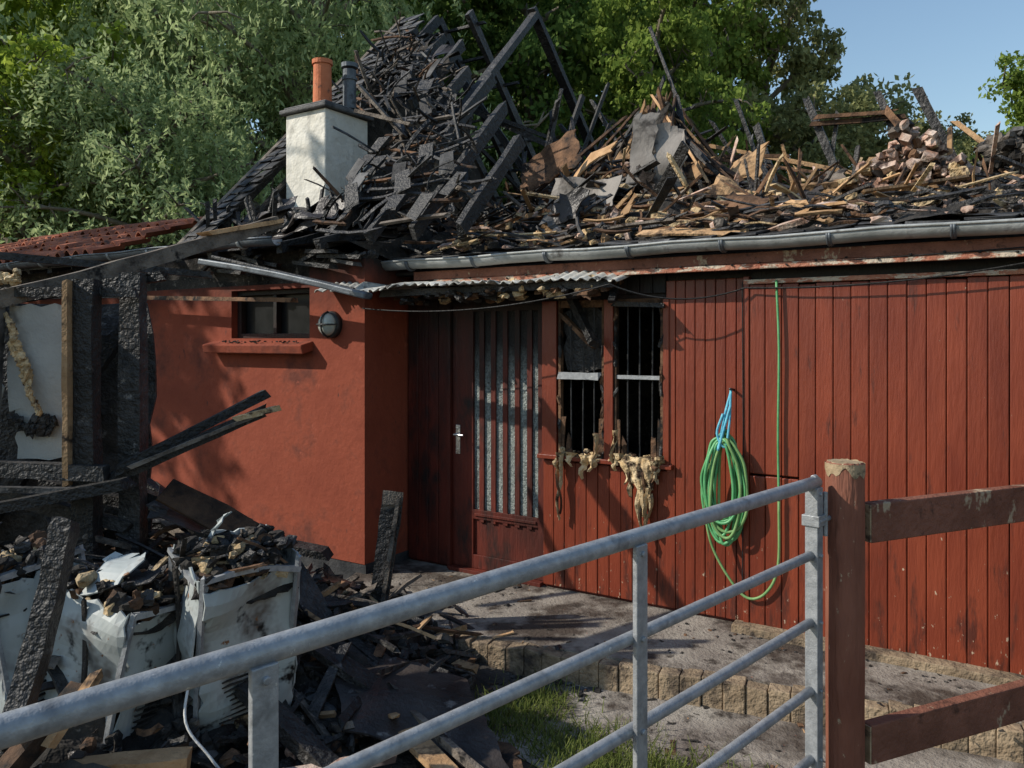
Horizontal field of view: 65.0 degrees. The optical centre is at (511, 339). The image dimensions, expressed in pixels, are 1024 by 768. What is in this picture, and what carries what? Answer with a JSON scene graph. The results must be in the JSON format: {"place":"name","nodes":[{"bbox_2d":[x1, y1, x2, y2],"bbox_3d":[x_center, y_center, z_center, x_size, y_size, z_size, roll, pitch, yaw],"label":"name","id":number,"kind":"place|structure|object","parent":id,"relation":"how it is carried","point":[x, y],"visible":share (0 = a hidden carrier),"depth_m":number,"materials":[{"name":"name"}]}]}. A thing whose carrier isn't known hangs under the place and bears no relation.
{"place":"outdoors","nodes":[
{"label":"outdoors","id":0,"kind":"place"},
{"bbox_2d":[131,0,1023,154],"label":"sky","id":1,"kind":"structure","parent":0,"point":[951,47],"materials":[{"name":"blue"}]},
{"bbox_2d":[399,674,791,767],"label":"ground","id":2,"kind":"structure","parent":0,"point":[525,764],"depth_m":3.59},
{"bbox_2d":[0,522,106,712],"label":"bag","id":3,"kind":"object","parent":2,"relation":"on","point":[20,561],"visible":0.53,"depth_m":3.43,"materials":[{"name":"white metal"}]},
{"bbox_2d":[0,0,141,243],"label":"broadleaf tree","id":4,"kind":"object","parent":2,"relation":"on","point":[54,6],"visible":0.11,"depth_m":15.51,"materials":[{"name":"green plant"}]},
{"bbox_2d":[0,32,182,248],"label":"broadleaf tree","id":5,"kind":"object","parent":2,"relation":"on","point":[51,183],"visible":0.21,"depth_m":13.76,"materials":[{"name":"green plant"}]},
{"bbox_2d":[0,9,220,234],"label":"broadleaf tree","id":6,"kind":"object","parent":2,"relation":"on","point":[12,121],"visible":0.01,"depth_m":24.51,"materials":[{"name":"green plant"}]},
{"bbox_2d":[0,216,283,570],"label":"burned lean to frame","id":7,"kind":"object","parent":2,"relation":"on","point":[78,384],"visible":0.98,"depth_m":4.25,"materials":[{"name":"brown wood"}]},
{"bbox_2d":[0,22,285,249],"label":"willow tree","id":8,"kind":"object","parent":2,"relation":"on","point":[171,205],"visible":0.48,"depth_m":13.29,"materials":[{"name":"green plant"}]},
{"bbox_2d":[0,0,301,244],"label":"broadleaf tree","id":9,"kind":"object","parent":2,"relation":"on","point":[39,24],"visible":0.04,"depth_m":17.75,"materials":[{"name":"green plant"}]},
{"bbox_2d":[0,0,359,249],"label":"willow tree","id":10,"kind":"object","parent":2,"relation":"on","point":[145,27],"visible":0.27,"depth_m":15.20,"materials":[{"name":"green plant"}]},
{"bbox_2d":[20,258,410,584],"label":"rendered walls","id":11,"kind":"structure","parent":2,"relation":"on","point":[321,457],"depth_m":6.37,"materials":[{"name":"red paint"}]},
{"bbox_2d":[0,226,378,301],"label":"wing eaves","id":12,"kind":"object","parent":11,"relation":"on","point":[322,251],"visible":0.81,"depth_m":6.39,"materials":[{"name":"black wood"}]},
{"bbox_2d":[0,216,212,262],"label":"clay tile roof","id":13,"kind":"structure","parent":12,"relation":"on","point":[106,239],"depth_m":8.52,"materials":[{"name":"red tile"}]},
{"bbox_2d":[0,236,281,270],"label":"wing gutter","id":14,"kind":"object","parent":12,"relation":"attached to","point":[244,244],"visible":0.49,"depth_m":7.15,"materials":[{"name":"metal"}]},
{"bbox_2d":[202,341,312,353],"bbox_3d":[-2.086,0.060,6.582,1.210,0.107,0.169,0,0,33],"label":"window sill","id":15,"kind":"structure","parent":11,"relation":"attached to","point":[275,347],"depth_m":6.46,"materials":[{"name":"red paint"}]},
{"bbox_2d":[222,340,298,343],"bbox_3d":[-2.072,0.020,6.544,1.039,0.035,0.110,0,0,33],"label":"sill soot","id":16,"kind":"object","parent":15,"relation":"on","point":[237,341],"visible":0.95,"depth_m":6.54,"materials":[{"name":"brown wood"}]},
{"bbox_2d":[238,288,309,337],"bbox_3d":[-1.930,-0.210,6.649,0.940,0.400,0.080,0,0,33],"label":"wing window","id":17,"kind":"structure","parent":11,"relation":"attached to","point":[273,319],"depth_m":6.64,"materials":[{"name":"black glass"}]},
{"bbox_2d":[198,255,372,298],"bbox_3d":[-1.708,-0.471,5.941,1.613,0.382,0.110,0,0,27],"label":"fallen gutter","id":18,"kind":"object","parent":11,"relation":"on","point":[231,264],"visible":1,"depth_m":5.89,"materials":[{"name":"grey metal"}]},
{"bbox_2d":[316,311,341,337],"bbox_3d":[-1.413,-0.115,6.122,0.212,0.210,0.131,0,0,33],"label":"bulkhead lamp","id":19,"kind":"object","parent":11,"relation":"attached to","point":[329,324],"visible":1,"depth_m":6.09,"materials":[{"name":"glass"}]},
{"bbox_2d":[0,246,659,457],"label":"charred interior","id":20,"kind":"object","parent":11,"relation":"on","point":[217,279],"visible":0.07,"depth_m":7.06,"materials":[{"name":"brown wood"}]},
{"bbox_2d":[193,175,1023,269],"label":"collapsed attic","id":21,"kind":"object","parent":11,"relation":"on","point":[389,248],"visible":0.16,"depth_m":6.01,"materials":[{"name":"brown wood"}]},
{"bbox_2d":[279,99,373,251],"bbox_3d":[-1.763,-1.465,7.676,0.610,1.430,0.650,0,0,33],"label":"chimney stack","id":22,"kind":"object","parent":21,"relation":"on","point":[314,138],"visible":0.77,"depth_m":7.45,"materials":[{"name":"white plaster"},{"name":"masonry"}]},
{"bbox_2d":[312,57,357,108],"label":"chimney pots","id":23,"kind":"object","parent":22,"relation":"on","point":[322,81],"visible":0.91,"depth_m":7.43,"materials":[{"name":"ceramic"}]},
{"bbox_2d":[260,75,493,281],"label":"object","id":24,"kind":"structure","parent":21,"relation":"on","point":[375,130],"depth_m":9.18,"materials":[{"name":"black wood"}]},
{"bbox_2d":[177,6,638,244],"bbox_3d":[-0.029,-2.283,8.882,3.276,3.176,6.202,0,0,33],"label":"roof remnant","id":25,"kind":"object","parent":21,"relation":"on","point":[412,60],"visible":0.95,"depth_m":7.33,"materials":[{"name":"black wood"}]},
{"bbox_2d":[184,26,1023,264],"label":"roof debris","id":26,"kind":"object","parent":21,"relation":"on","point":[654,158],"visible":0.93,"depth_m":6.02,"materials":[{"name":"brown wood"}]},
{"bbox_2d":[392,210,1023,258],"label":"eave slates","id":27,"kind":"object","parent":11,"relation":"on","point":[614,242],"visible":0.48,"depth_m":4.60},
{"bbox_2d":[200,0,361,215],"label":"broadleaf tree","id":28,"kind":"object","parent":2,"relation":"on","point":[257,133],"depth_m":25.33,"materials":[{"name":"green plant"}]},
{"bbox_2d":[95,0,523,226],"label":"willow tree","id":29,"kind":"object","parent":2,"relation":"on","point":[328,16],"visible":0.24,"depth_m":15.41,"materials":[{"name":"green plant"}]},
{"bbox_2d":[199,70,498,217],"bbox_3d":[-3.860,-2.218,19.651,6.925,8.617,6.542,0,0,-11],"label":"broadleaf tree","id":30,"kind":"object","parent":2,"relation":"on","point":[490,100],"visible":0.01,"depth_m":18.75,"materials":[{"name":"green plant"}]},
{"bbox_2d":[264,0,585,202],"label":"broadleaf tree","id":31,"kind":"object","parent":2,"relation":"on","point":[447,13],"visible":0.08,"depth_m":18.77,"materials":[{"name":"green plant"}]},
{"bbox_2d":[0,478,1004,767],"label":"rubble heap","id":32,"kind":"object","parent":2,"relation":"on","point":[356,694],"visible":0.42,"depth_m":3.77,"materials":[{"name":"brown wood"}]},
{"bbox_2d":[43,552,196,744],"bbox_3d":[-1.728,1.425,3.611,0.646,0.928,0.731,0,0,41],"label":"burned washing machine","id":33,"kind":"object","parent":32,"relation":"on","point":[112,599],"visible":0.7,"depth_m":3.42,"materials":[{"name":"white metal"}]},
{"bbox_2d":[183,690,219,767],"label":"loose cable","id":34,"kind":"object","parent":32,"relation":"on","point":[205,751],"visible":0.57,"depth_m":3.28,"materials":[{"name":"white plastic"}]},
{"bbox_2d":[166,511,301,737],"bbox_3d":[-1.276,1.323,3.701,0.594,1.088,0.657,0,0,-41],"label":"burned cooker","id":35,"kind":"object","parent":32,"relation":"on","point":[241,585],"visible":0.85,"depth_m":3.54,"materials":[{"name":"white metal"}]},
{"bbox_2d":[351,0,675,205],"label":"broadleaf tree","id":36,"kind":"object","parent":2,"relation":"on","point":[559,18],"visible":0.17,"depth_m":19.69,"materials":[{"name":"green plant"}]},
{"bbox_2d":[436,0,615,160],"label":"broadleaf tree","id":37,"kind":"object","parent":2,"relation":"on","point":[541,9],"visible":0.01,"depth_m":27.53,"materials":[{"name":"green plant"}]},
{"bbox_2d":[490,1,723,158],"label":"broadleaf tree","id":38,"kind":"object","parent":2,"relation":"on","point":[579,137],"visible":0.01,"depth_m":29.38,"materials":[{"name":"green plant"}]},
{"bbox_2d":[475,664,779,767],"bbox_3d":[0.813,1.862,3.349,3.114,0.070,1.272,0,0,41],"label":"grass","id":39,"kind":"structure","parent":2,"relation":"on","point":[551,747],"depth_m":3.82,"materials":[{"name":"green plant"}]},
{"bbox_2d":[517,0,772,175],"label":"broadleaf tree","id":40,"kind":"object","parent":2,"relation":"on","point":[638,85],"visible":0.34,"depth_m":18.36,"materials":[{"name":"green plant"}]},
{"bbox_2d":[345,558,1021,726],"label":"terrace slab","id":41,"kind":"structure","parent":2,"relation":"on","point":[589,621],"depth_m":4.77,"materials":[{"name":"concrete"}]},
{"bbox_2d":[396,234,1023,670],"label":"wall trim","id":42,"kind":"structure","parent":41,"relation":"on","point":[772,268],"depth_m":4.84,"materials":[{"name":"red wood"}]},
{"bbox_2d":[447,293,543,586],"bbox_3d":[-0.132,0.710,5.945,0.847,2.080,0.128,0,0,33],"label":"entrance door","id":43,"kind":"structure","parent":42,"relation":"attached to","point":[495,492],"depth_m":5.96,"materials":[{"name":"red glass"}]},
{"bbox_2d":[379,274,623,347],"bbox_3d":[-0.115,-0.186,5.645,1.884,0.494,0.468,0,0,33],"label":"canopy frame","id":44,"kind":"object","parent":42,"relation":"attached to","point":[490,294],"visible":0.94,"depth_m":5.46,"materials":[{"name":"brown wood"}]},
{"bbox_2d":[314,270,632,292],"bbox_3d":[-0.344,-0.418,5.676,2.368,0.168,0.601,0,0,33],"label":"canopy sheet","id":45,"kind":"object","parent":44,"relation":"on","point":[575,275],"visible":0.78,"depth_m":5.50,"materials":[{"name":"grey metal"}]},
{"bbox_2d":[552,429,664,526],"bbox_3d":[0.648,0.965,5.398,0.826,0.746,0.145,0,0,33],"label":"melted foam","id":46,"kind":"object","parent":42,"relation":"attached to","point":[642,473],"visible":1,"depth_m":5.26,"materials":[{"name":"beige plastic"}]},
{"bbox_2d":[556,298,664,458],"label":"broken windows","id":47,"kind":"structure","parent":42,"relation":"attached to","point":[582,357],"depth_m":5.47,"materials":[{"name":"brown wood"}]},
{"bbox_2d":[362,247,1023,580],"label":"string cable","id":48,"kind":"object","parent":42,"relation":"attached to","point":[909,255],"visible":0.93,"depth_m":4.85,"materials":[{"name":"black plastic"}]},
{"bbox_2d":[381,218,1023,271],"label":"gutter","id":49,"kind":"object","parent":42,"relation":"attached to","point":[952,230],"visible":0.98,"depth_m":4.68,"materials":[{"name":"metal"}]},
{"bbox_2d":[700,280,780,599],"bbox_3d":[1.377,0.605,4.852,0.482,1.910,0.168,0,0,33],"label":"garden hose","id":50,"kind":"object","parent":42,"relation":"hanging from","point":[711,469],"visible":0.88,"depth_m":4.84,"materials":[{"name":"green plastic"}]},
{"bbox_2d":[409,274,1023,674],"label":"wall boards","id":51,"kind":"object","parent":41,"relation":"on","point":[705,375],"depth_m":4.62,"materials":[{"name":"red wood"}]},
{"bbox_2d":[731,619,1023,684],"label":"threshold beam","id":52,"kind":"structure","parent":41,"relation":"on","point":[946,667],"depth_m":4.29,"materials":[{"name":"stone"}]},
{"bbox_2d":[580,0,822,182],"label":"broadleaf tree","id":53,"kind":"object","parent":2,"relation":"on","point":[720,20],"visible":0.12,"depth_m":22.31,"materials":[{"name":"green plant"}]},
{"bbox_2d":[449,634,1023,763],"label":"brick kerb","id":54,"kind":"structure","parent":2,"relation":"on","point":[738,694],"depth_m":4.18,"materials":[{"name":"beige brick"}]},
{"bbox_2d":[693,0,919,165],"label":"broadleaf tree","id":55,"kind":"object","parent":2,"relation":"on","point":[804,64],"visible":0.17,"depth_m":23.39,"materials":[{"name":"green plant"}]},
{"bbox_2d":[716,81,941,185],"bbox_3d":[8.607,-2.453,21.778,6.696,9.092,6.609,0,0,-43],"label":"broadleaf tree","id":56,"kind":"object","parent":2,"relation":"on","point":[785,124],"visible":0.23,"depth_m":20.92,"materials":[{"name":"green plant"}]},
{"bbox_2d":[805,87,977,164],"bbox_3d":[11.783,-2.915,25.723,6.865,10.054,6.673,0,0,-35],"label":"broadleaf tree","id":57,"kind":"object","parent":2,"relation":"on","point":[902,106],"visible":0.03,"depth_m":24.35,"materials":[{"name":"green plant"}]},
{"bbox_2d":[825,459,1023,767],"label":"wooden fence","id":58,"kind":"object","parent":2,"relation":"on","point":[855,738],"visible":0.99,"depth_m":2.96,"materials":[{"name":"brown paint"}]},
{"bbox_2d":[0,474,830,767],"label":"metal farm gate","id":59,"kind":"structure","parent":58,"relation":"attached to","point":[257,659],"depth_m":1.79,"materials":[{"name":"metal"}]},
{"bbox_2d":[953,126,993,165],"bbox_3d":[15.453,-2.744,28.991,7.554,9.698,7.653,0,0,-39],"label":"broadleaf tree","id":60,"kind":"object","parent":2,"relation":"on","point":[968,151],"visible":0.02,"depth_m":27.39,"materials":[{"name":"green plant"}]},
{"bbox_2d":[966,50,1023,166],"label":"broadleaf tree","id":61,"kind":"object","parent":2,"relation":"on","point":[1013,79],"visible":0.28,"depth_m":20.37,"materials":[{"name":"green plant"}]},
{"bbox_2d":[484,679,1023,767],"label":"concrete path","id":62,"kind":"structure","parent":0,"point":[720,728],"depth_m":3.84,"materials":[{"name":"grey concrete"}]}
]}

